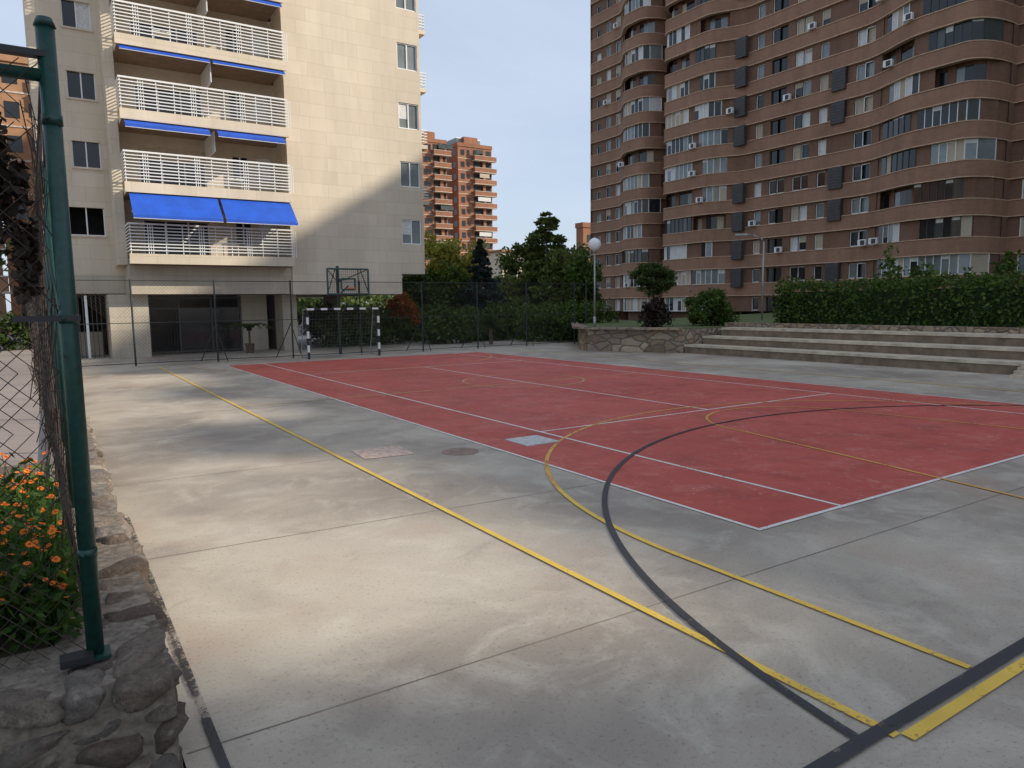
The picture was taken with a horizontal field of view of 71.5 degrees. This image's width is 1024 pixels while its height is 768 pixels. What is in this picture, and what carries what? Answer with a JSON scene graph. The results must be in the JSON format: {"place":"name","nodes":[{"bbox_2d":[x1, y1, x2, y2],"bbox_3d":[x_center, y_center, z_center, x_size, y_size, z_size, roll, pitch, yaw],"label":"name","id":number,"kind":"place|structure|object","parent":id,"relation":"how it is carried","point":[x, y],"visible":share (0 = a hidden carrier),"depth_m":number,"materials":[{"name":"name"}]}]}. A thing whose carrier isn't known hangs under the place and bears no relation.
{"place":"outdoors","nodes":[
{"label":"outdoors","id":0,"kind":"place"},
{"bbox_2d":[0,60,45,332],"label":"walls","id":1,"kind":"structure","parent":0,"point":[20,86],"depth_m":63.85,"materials":[{"name":"orange brick"}]},
{"bbox_2d":[0,236,11,333],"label":"balcony slabs","id":2,"kind":"structure","parent":1,"relation":"attached to","point":[3,285],"depth_m":49.29,"materials":[{"name":"beige concrete"}]},
{"bbox_2d":[0,54,27,63],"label":"parapet","id":3,"kind":"structure","parent":1,"relation":"on","point":[12,58],"depth_m":62.94,"materials":[{"name":"orange brick"}]},
{"bbox_2d":[0,90,34,325],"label":"bands","id":4,"kind":"object","parent":1,"relation":"attached to","point":[18,127],"visible":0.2,"depth_m":63.64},
{"bbox_2d":[2,77,46,315],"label":"windows","id":5,"kind":"structure","parent":1,"relation":"attached to","point":[12,108],"depth_m":63.56,"materials":[{"name":"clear glass"}]},
{"bbox_2d":[0,335,49,472],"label":"raised pavement","id":6,"kind":"structure","parent":0,"point":[19,431],"depth_m":11.85,"materials":[{"name":"grey concrete"}]},
{"bbox_2d":[0,224,12,271],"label":"street tree","id":7,"kind":"object","parent":6,"relation":"on","point":[3,261],"visible":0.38,"depth_m":34.02,"materials":[{"name":"green plant"}]},
{"bbox_2d":[0,310,49,350],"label":"garden hedge","id":8,"kind":"object","parent":6,"relation":"on","point":[14,328],"visible":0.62,"depth_m":30.11,"materials":[{"name":"green plant"}]},
{"bbox_2d":[0,0,590,311],"label":"sky","id":9,"kind":"structure","parent":0,"point":[511,76],"materials":[{"name":"blue"}]},
{"bbox_2d":[7,312,632,767],"bbox_3d":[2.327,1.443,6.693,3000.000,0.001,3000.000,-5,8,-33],"label":"ground","id":10,"kind":"structure","parent":0,"point":[301,334],"depth_m":63.87,"materials":[{"name":"grey concrete"}]},
{"bbox_2d":[0,256,6,317],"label":"walls","id":11,"kind":"structure","parent":10,"relation":"on","point":[3,304],"depth_m":56.45,"materials":[{"name":"orange brick"}]},
{"bbox_2d":[0,248,11,334],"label":"balcony top","id":12,"kind":"structure","parent":11,"relation":"attached to","point":[4,292],"depth_m":49.30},
{"bbox_2d":[0,462,52,657],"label":"garden terrace","id":13,"kind":"structure","parent":10,"relation":"on","point":[6,647],"depth_m":3.61,"materials":[{"name":"soil"}]},
{"bbox_2d":[0,450,83,660],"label":"marigold flower bed","id":14,"kind":"object","parent":13,"relation":"on","point":[62,577],"visible":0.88,"depth_m":3.57,"materials":[{"name":"green plant"}]},
{"bbox_2d":[0,430,179,767],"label":"stone wall","id":15,"kind":"structure","parent":10,"relation":"on","point":[116,635],"depth_m":3.21,"materials":[{"name":"grey stone"}]},
{"bbox_2d":[0,15,111,670],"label":"green chain link fence","id":16,"kind":"object","parent":15,"relation":"on","point":[57,363],"visible":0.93,"depth_m":3.17,"materials":[{"name":"metal"}]},
{"bbox_2d":[0,112,44,304],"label":"climbing vine","id":17,"kind":"object","parent":16,"relation":"attached to","point":[24,262],"visible":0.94,"depth_m":3.06,"materials":[{"name":"plant"}]},
{"bbox_2d":[0,417,188,767],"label":"stones","id":18,"kind":"object","parent":10,"relation":"on","point":[147,672],"visible":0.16,"depth_m":3.17,"materials":[{"name":"grey stone"}]},
{"bbox_2d":[22,0,424,297],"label":"stone walls","id":19,"kind":"structure","parent":10,"relation":"on","point":[344,85],"depth_m":34.54,"materials":[{"name":"stone"}]},
{"bbox_2d":[61,0,99,167],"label":"dark glazing","id":20,"kind":"structure","parent":19,"relation":"attached to","point":[74,87],"depth_m":30.69,"materials":[{"name":"black glass"}]},
{"bbox_2d":[61,25,107,237],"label":"sills","id":21,"kind":"structure","parent":19,"relation":"attached to","point":[75,28],"depth_m":30.62,"materials":[{"name":"stone"}]},
{"bbox_2d":[69,207,104,234],"bbox_3d":[-19.427,-7.227,32.396,2.170,1.800,0.100,-5,8,-33],"label":"window","id":22,"kind":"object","parent":19,"relation":"attached to","point":[95,219],"visible":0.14,"depth_m":32.38,"materials":[{"name":"black glass"}]},
{"bbox_2d":[109,0,281,258],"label":"recess walls","id":23,"kind":"structure","parent":19,"relation":"attached to","point":[130,141],"depth_m":33.13,"materials":[{"name":"paint"}]},
{"bbox_2d":[128,7,208,223],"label":"blinds","id":24,"kind":"object","parent":23,"relation":"attached to","point":[170,151],"visible":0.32,"depth_m":32.20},
{"bbox_2d":[130,21,250,254],"bbox_3d":[-14.814,-16.973,32.315,4.700,22.530,0.010,-5,8,-33],"label":"door glass","id":25,"kind":"object","parent":23,"relation":"attached to","point":[182,167],"visible":0.43,"depth_m":32.69,"materials":[{"name":"black glass"}]},
{"bbox_2d":[196,0,218,223],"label":"partition","id":26,"kind":"object","parent":23,"relation":"attached to","point":[206,81],"visible":0.76,"depth_m":31.70,"materials":[{"name":"white concrete"}]},
{"bbox_2d":[113,0,294,266],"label":"slabs","id":27,"kind":"structure","parent":19,"relation":"attached to","point":[179,119],"depth_m":30.78,"materials":[{"name":"concrete"}]},
{"bbox_2d":[113,0,289,267],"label":"soffits","id":28,"kind":"object","parent":27,"relation":"on","point":[252,10],"visible":0.63,"depth_m":31.99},
{"bbox_2d":[118,0,297,225],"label":"awnings","id":29,"kind":"object","parent":27,"relation":"attached to","point":[181,208],"visible":1,"depth_m":30.59,"materials":[{"name":"blue fabric"}]},
{"bbox_2d":[120,0,295,225],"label":"awning bars","id":30,"kind":"object","parent":29,"relation":"attached to","point":[210,135],"visible":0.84,"depth_m":30.55,"materials":[{"name":"white metal"}]},
{"bbox_2d":[60,0,420,254],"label":"frames","id":31,"kind":"structure","parent":19,"relation":"attached to","point":[406,45],"depth_m":33.19,"materials":[{"name":"white metal"}]},
{"bbox_2d":[76,2,410,243],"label":"curtains","id":32,"kind":"object","parent":19,"relation":"attached to","point":[82,13],"visible":0.64,"depth_m":34.52,"materials":[{"name":"white fabric"}]},
{"bbox_2d":[109,0,428,257],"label":"railings","id":33,"kind":"object","parent":19,"relation":"attached to","point":[112,19],"visible":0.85,"depth_m":30.72,"materials":[{"name":"white metal"}]},
{"bbox_2d":[396,0,419,243],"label":"glazing","id":34,"kind":"structure","parent":19,"relation":"attached to","point":[401,60],"depth_m":36.90,"materials":[{"name":"grey glass"}]},
{"bbox_2d":[419,30,428,206],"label":"side slabs","id":35,"kind":"structure","parent":19,"relation":"attached to","point":[422,92],"depth_m":38.02,"materials":[{"name":"concrete"}]},
{"bbox_2d":[383,291,421,343],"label":"red shrub","id":36,"kind":"object","parent":10,"relation":"on","point":[403,305],"visible":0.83,"depth_m":40.18,"materials":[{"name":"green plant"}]},
{"bbox_2d":[393,268,463,311],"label":"dark garden tree","id":37,"kind":"object","parent":10,"relation":"on","point":[412,278],"visible":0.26,"depth_m":45.55,"materials":[{"name":"green plant"}]},
{"bbox_2d":[403,261,471,317],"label":"dark garden tree","id":38,"kind":"object","parent":10,"relation":"on","point":[453,274],"visible":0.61,"depth_m":45.41,"materials":[{"name":"green plant"}]},
{"bbox_2d":[296,276,587,321],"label":"distant trees","id":39,"kind":"object","parent":10,"relation":"on","point":[302,303],"visible":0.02,"depth_m":112.76,"materials":[{"name":"green plant"}]},
{"bbox_2d":[424,228,468,273],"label":"autumn tree","id":40,"kind":"object","parent":10,"relation":"on","point":[438,254],"visible":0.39,"depth_m":60.00,"materials":[{"name":"green plant"}]},
{"bbox_2d":[297,296,619,346],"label":"shrub border","id":41,"kind":"object","parent":10,"relation":"on","point":[562,327],"visible":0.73,"depth_m":40.12,"materials":[{"name":"green plant"}]},
{"bbox_2d":[429,238,490,283],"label":"autumn tree","id":42,"kind":"object","parent":10,"relation":"on","point":[468,259],"visible":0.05,"depth_m":62.50,"materials":[{"name":"green plant"}]},
{"bbox_2d":[457,238,511,338],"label":"blue spruce","id":43,"kind":"object","parent":10,"relation":"on","point":[481,275],"visible":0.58,"depth_m":45.11,"materials":[{"name":"green plant"}]},
{"bbox_2d":[482,252,521,288],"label":"walls","id":44,"kind":"structure","parent":10,"relation":"on","point":[493,256],"depth_m":171.33,"materials":[{"name":"paint"}]},
{"bbox_2d":[488,249,509,252],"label":"roof","id":45,"kind":"structure","parent":44,"relation":"on","point":[494,251],"depth_m":169.18,"materials":[{"name":"orange tile"}]},
{"bbox_2d":[491,274,520,306],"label":"autumn tree","id":46,"kind":"object","parent":10,"relation":"on","point":[502,280],"visible":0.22,"depth_m":68.23,"materials":[{"name":"green plant"}]},
{"bbox_2d":[494,242,547,299],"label":"garden tree","id":47,"kind":"object","parent":10,"relation":"on","point":[510,265],"visible":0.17,"depth_m":52.46,"materials":[{"name":"green plant"}]},
{"bbox_2d":[505,211,570,333],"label":"cedar tree","id":48,"kind":"object","parent":10,"relation":"on","point":[543,236],"visible":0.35,"depth_m":50.82,"materials":[{"name":"green plant"}]},
{"bbox_2d":[532,242,589,307],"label":"garden tree","id":49,"kind":"object","parent":10,"relation":"on","point":[559,261],"visible":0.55,"depth_m":48.43,"materials":[{"name":"green plant"}]},
{"bbox_2d":[560,251,604,308],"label":"garden tree","id":50,"kind":"object","parent":10,"relation":"on","point":[581,269],"visible":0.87,"depth_m":45.70,"materials":[{"name":"green plant"}]},
{"bbox_2d":[575,222,590,261],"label":"orange brick block","id":51,"kind":"structure","parent":10,"relation":"on","point":[583,232],"depth_m":131.36,"materials":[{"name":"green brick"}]},
{"bbox_2d":[587,235,590,258],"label":"windows","id":52,"kind":"structure","parent":51,"relation":"in","point":[588,236],"depth_m":131.64,"materials":[{"name":"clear glass"}]},
{"bbox_2d":[590,0,1023,319],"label":"brick apartment tower","id":53,"kind":"structure","parent":10,"relation":"on","point":[829,140],"depth_m":69.31,"materials":[{"name":"brick"}]},
{"bbox_2d":[597,0,1023,310],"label":"window frames","id":54,"kind":"structure","parent":53,"relation":"in","point":[607,0],"depth_m":69.32,"materials":[{"name":"white metal"}]},
{"bbox_2d":[422,131,452,272],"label":"orange brick tower","id":55,"kind":"structure","parent":0,"point":[436,177],"depth_m":175.78,"materials":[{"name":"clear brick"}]},
{"bbox_2d":[423,144,432,259],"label":"windows","id":56,"kind":"structure","parent":55,"relation":"in","point":[426,171],"depth_m":174.95,"materials":[{"name":"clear glass"}]},
{"bbox_2d":[446,137,497,292],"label":"orange brick tower","id":57,"kind":"structure","parent":0,"point":[471,172],"depth_m":182.99,"materials":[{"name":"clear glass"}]},
{"bbox_2d":[447,149,470,256],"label":"windows","id":58,"kind":"structure","parent":57,"relation":"in","point":[461,150],"depth_m":181.97,"materials":[{"name":"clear glass"}]},
{"bbox_2d":[446,137,480,144],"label":"rooftop glasshouse","id":59,"kind":"structure","parent":57,"relation":"on","point":[453,140],"depth_m":184.14,"materials":[{"name":"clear glass"}]},
{"bbox_2d":[81,336,1023,767],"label":"concrete pavement","id":60,"kind":"structure","parent":0,"point":[325,612],"depth_m":5.33,"materials":[{"name":"grey concrete"}]},
{"bbox_2d":[84,296,90,357],"bbox_3d":[-18.783,-2.520,31.495,0.100,2.750,0.080,-5,8,-33],"label":"entry frame","id":61,"kind":"object","parent":60,"relation":"on","point":[87,328],"visible":0.93,"depth_m":31.46,"materials":[{"name":"white metal"}]},
{"bbox_2d":[79,331,103,355],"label":"entry steps","id":62,"kind":"structure","parent":60,"relation":"on","point":[92,339],"depth_m":33.36,"materials":[{"name":"stone"}]},
{"bbox_2d":[77,296,178,357],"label":"gate bars","id":63,"kind":"object","parent":60,"relation":"on","point":[102,329],"visible":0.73,"depth_m":31.89,"materials":[{"name":"black metal"}]},
{"bbox_2d":[76,296,237,350],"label":"garage back","id":64,"kind":"structure","parent":60,"relation":"on","point":[198,303],"depth_m":38.00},
{"bbox_2d":[75,265,336,358],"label":"base walls","id":65,"kind":"structure","parent":60,"relation":"on","point":[208,275],"depth_m":31.90,"materials":[{"name":"stone"}]},
{"bbox_2d":[76,294,236,296],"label":"garage ceiling","id":66,"kind":"structure","parent":65,"relation":"on","point":[88,295],"depth_m":35.35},
{"bbox_2d":[148,296,243,352],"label":"glazing mullions","id":67,"kind":"object","parent":65,"relation":"attached to","point":[211,308],"visible":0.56,"depth_m":34.60,"materials":[{"name":"black metal"}]},
{"bbox_2d":[180,309,240,352],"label":"ground floor glazing","id":68,"kind":"structure","parent":60,"relation":"on","point":[224,334],"depth_m":34.86,"materials":[{"name":"black glass"}]},
{"bbox_2d":[221,323,273,352],"bbox_3d":[-12.464,-2.156,33.623,2.363,1.394,2.451,-5,8,-33],"label":"potted palm","id":69,"kind":"object","parent":60,"relation":"on","point":[250,326],"visible":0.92,"depth_m":33.63,"materials":[{"name":"green plant"}]},
{"bbox_2d":[266,296,276,348],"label":"garage side","id":70,"kind":"structure","parent":60,"relation":"on","point":[271,322],"depth_m":37.21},
{"bbox_2d":[75,279,586,366],"bbox_3d":[-6.235,-3.009,32.248,24.070,3.261,0.936,-5,8,-33],"label":"court chain link fence","id":71,"kind":"object","parent":60,"relation":"on","point":[217,335],"visible":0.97,"depth_m":30.56,"materials":[{"name":"metal"}]},
{"bbox_2d":[301,307,380,358],"bbox_3d":[-7.346,-2.207,30.417,3.160,2.082,1.109,-5,8,-33],"label":"handball goal","id":72,"kind":"object","parent":60,"relation":"on","point":[308,356],"visible":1,"depth_m":30.36,"materials":[{"name":"white metal"}]},
{"bbox_2d":[326,266,369,352],"bbox_3d":[-6.926,-3.145,30.579,1.585,3.900,1.689,-1,6,1],"label":"basketball hoop","id":73,"kind":"object","parent":60,"relation":"on","point":[337,280],"visible":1,"depth_m":30.36,"materials":[{"name":"metal"}]},
{"bbox_2d":[351,445,414,458],"bbox_3d":[-1.913,1.003,10.493,0.753,0.001,0.733,-4,7,-27],"label":"pavement patch","id":74,"kind":"object","parent":60,"relation":"on","point":[380,452],"visible":1,"depth_m":10.48,"materials":[{"name":"grey concrete"}]},
{"bbox_2d":[442,448,478,454],"bbox_3d":[-0.759,0.993,10.479,0.540,0.007,0.540,-5,8,-33],"label":"manhole cover","id":75,"kind":"object","parent":60,"relation":"on","point":[460,451],"visible":1,"depth_m":10.46,"materials":[{"name":"grey metal"}]},
{"bbox_2d":[474,312,508,343],"bbox_3d":[-1.148,-3.092,38.394,2.142,1.907,2.017,-5,8,-33],"label":"tree","id":76,"kind":"object","parent":60,"relation":"on","point":[495,323],"visible":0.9,"depth_m":38.17,"materials":[{"name":"green plant"}]},
{"bbox_2d":[88,347,1021,753],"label":"pavement joints","id":77,"kind":"object","parent":60,"relation":"on","point":[518,647],"visible":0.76,"depth_m":5.39,"materials":[{"name":"grey concrete"}]},
{"bbox_2d":[125,348,1023,767],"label":"court line markings","id":78,"kind":"object","parent":60,"relation":"on","point":[883,728],"visible":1,"depth_m":4.55,"materials":[{"name":"yellow paint"}]},
{"bbox_2d":[230,352,1023,530],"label":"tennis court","id":79,"kind":"object","parent":60,"relation":"on","point":[938,447],"visible":1,"depth_m":12.56,"materials":[{"name":"red paint"}]},
{"bbox_2d":[505,435,558,445],"bbox_3d":[0.316,0.891,11.222,0.620,0.016,0.640,-5,8,-33],"label":"utility cover","id":80,"kind":"object","parent":79,"relation":"on","point":[532,440],"visible":1,"depth_m":11.18,"materials":[{"name":"metal"}]},
{"bbox_2d":[578,324,720,352],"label":"stone planter wall","id":81,"kind":"structure","parent":60,"relation":"on","point":[668,341],"depth_m":31.07,"materials":[{"name":"grey stone"}]},
{"bbox_2d":[571,322,682,329],"bbox_3d":[3.973,-2.801,34.511,3.242,0.095,11.093,-3,7,-19],"label":"planter coping","id":82,"kind":"object","parent":81,"relation":"on","point":[576,325],"visible":1,"depth_m":30.91,"materials":[{"name":"concrete"}]},
{"bbox_2d":[684,327,1023,378],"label":"concrete bleachers","id":83,"kind":"object","parent":60,"relation":"on","point":[997,353],"visible":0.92,"depth_m":23.95,"materials":[{"name":"grey concrete"}]},
{"bbox_2d":[582,313,779,328],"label":"grass terrace","id":84,"kind":"structure","parent":0,"point":[684,323],"depth_m":38.88,"materials":[{"name":"green plant"}]},
{"bbox_2d":[588,237,600,326],"bbox_3d":[3.823,-4.690,32.909,0.580,4.120,0.580,-5,8,-33],"label":"globe street lamp","id":85,"kind":"object","parent":84,"relation":"on","point":[594,244],"visible":1,"depth_m":32.74,"materials":[{"name":"metal"}]},
{"bbox_2d":[627,261,677,312],"bbox_3d":[6.470,-4.089,32.753,2.243,3.099,2.183,-5,8,-33],"label":"topiary tree","id":86,"kind":"object","parent":84,"relation":"on","point":[648,275],"visible":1,"depth_m":32.35,"materials":[{"name":"green plant"}]},
{"bbox_2d":[635,297,674,326],"bbox_3d":[6.519,-3.175,32.408,1.597,1.613,1.599,-5,8,-33],"label":"red leaf shrub","id":87,"kind":"object","parent":84,"relation":"on","point":[657,306],"visible":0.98,"depth_m":32.10,"materials":[{"name":"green plant"}]},
{"bbox_2d":[683,287,741,325],"bbox_3d":[9.326,-3.406,33.366,2.476,2.271,2.639,-5,8,-33],"label":"round bush","id":88,"kind":"object","parent":84,"relation":"on","point":[718,308],"visible":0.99,"depth_m":32.91,"materials":[{"name":"green plant"}]},
{"bbox_2d":[735,233,764,319],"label":"street lamp","id":89,"kind":"object","parent":84,"relation":"on","point":[745,234],"visible":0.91,"depth_m":42.00,"materials":[{"name":"metal"}]},
{"bbox_2d":[724,322,1023,333],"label":"stone edging wall","id":90,"kind":"structure","parent":84,"relation":"on","point":[1007,330],"depth_m":25.44,"materials":[{"name":"grey stone"}]},
{"bbox_2d":[867,242,906,289],"bbox_3d":[15.852,-4.193,30.392,1.907,3.656,1.920,-5,8,-33],"label":"young tree","id":91,"kind":"object","parent":84,"relation":"on","point":[892,273],"visible":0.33,"depth_m":29.89,"materials":[{"name":"green plant"}]},
{"bbox_2d":[770,265,1023,327],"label":"clipped hedge","id":92,"kind":"object","parent":84,"relation":"on","point":[1000,304],"visible":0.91,"depth_m":25.59,"materials":[{"name":"green plant"}]},
{"bbox_2d":[901,259,934,288],"bbox_3d":[17.196,-3.795,29.891,1.770,2.943,1.629,-5,8,-33],"label":"young tree","id":93,"kind":"object","parent":84,"relation":"on","point":[920,272],"visible":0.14,"depth_m":29.63,"materials":[{"name":"green plant"}]},
{"bbox_2d":[947,267,986,287],"bbox_3d":[17.036,-3.192,26.768,1.553,2.447,1.691,-5,8,-33],"label":"young tree","id":94,"kind":"object","parent":84,"relation":"on","point":[964,269],"visible":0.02,"depth_m":26.43,"materials":[{"name":"green plant"}]},
{"bbox_2d":[986,249,1023,286],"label":"young tree","id":95,"kind":"object","parent":84,"relation":"on","point":[1009,265],"visible":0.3,"depth_m":28.52,"materials":[{"name":"green plant"}]}
]}

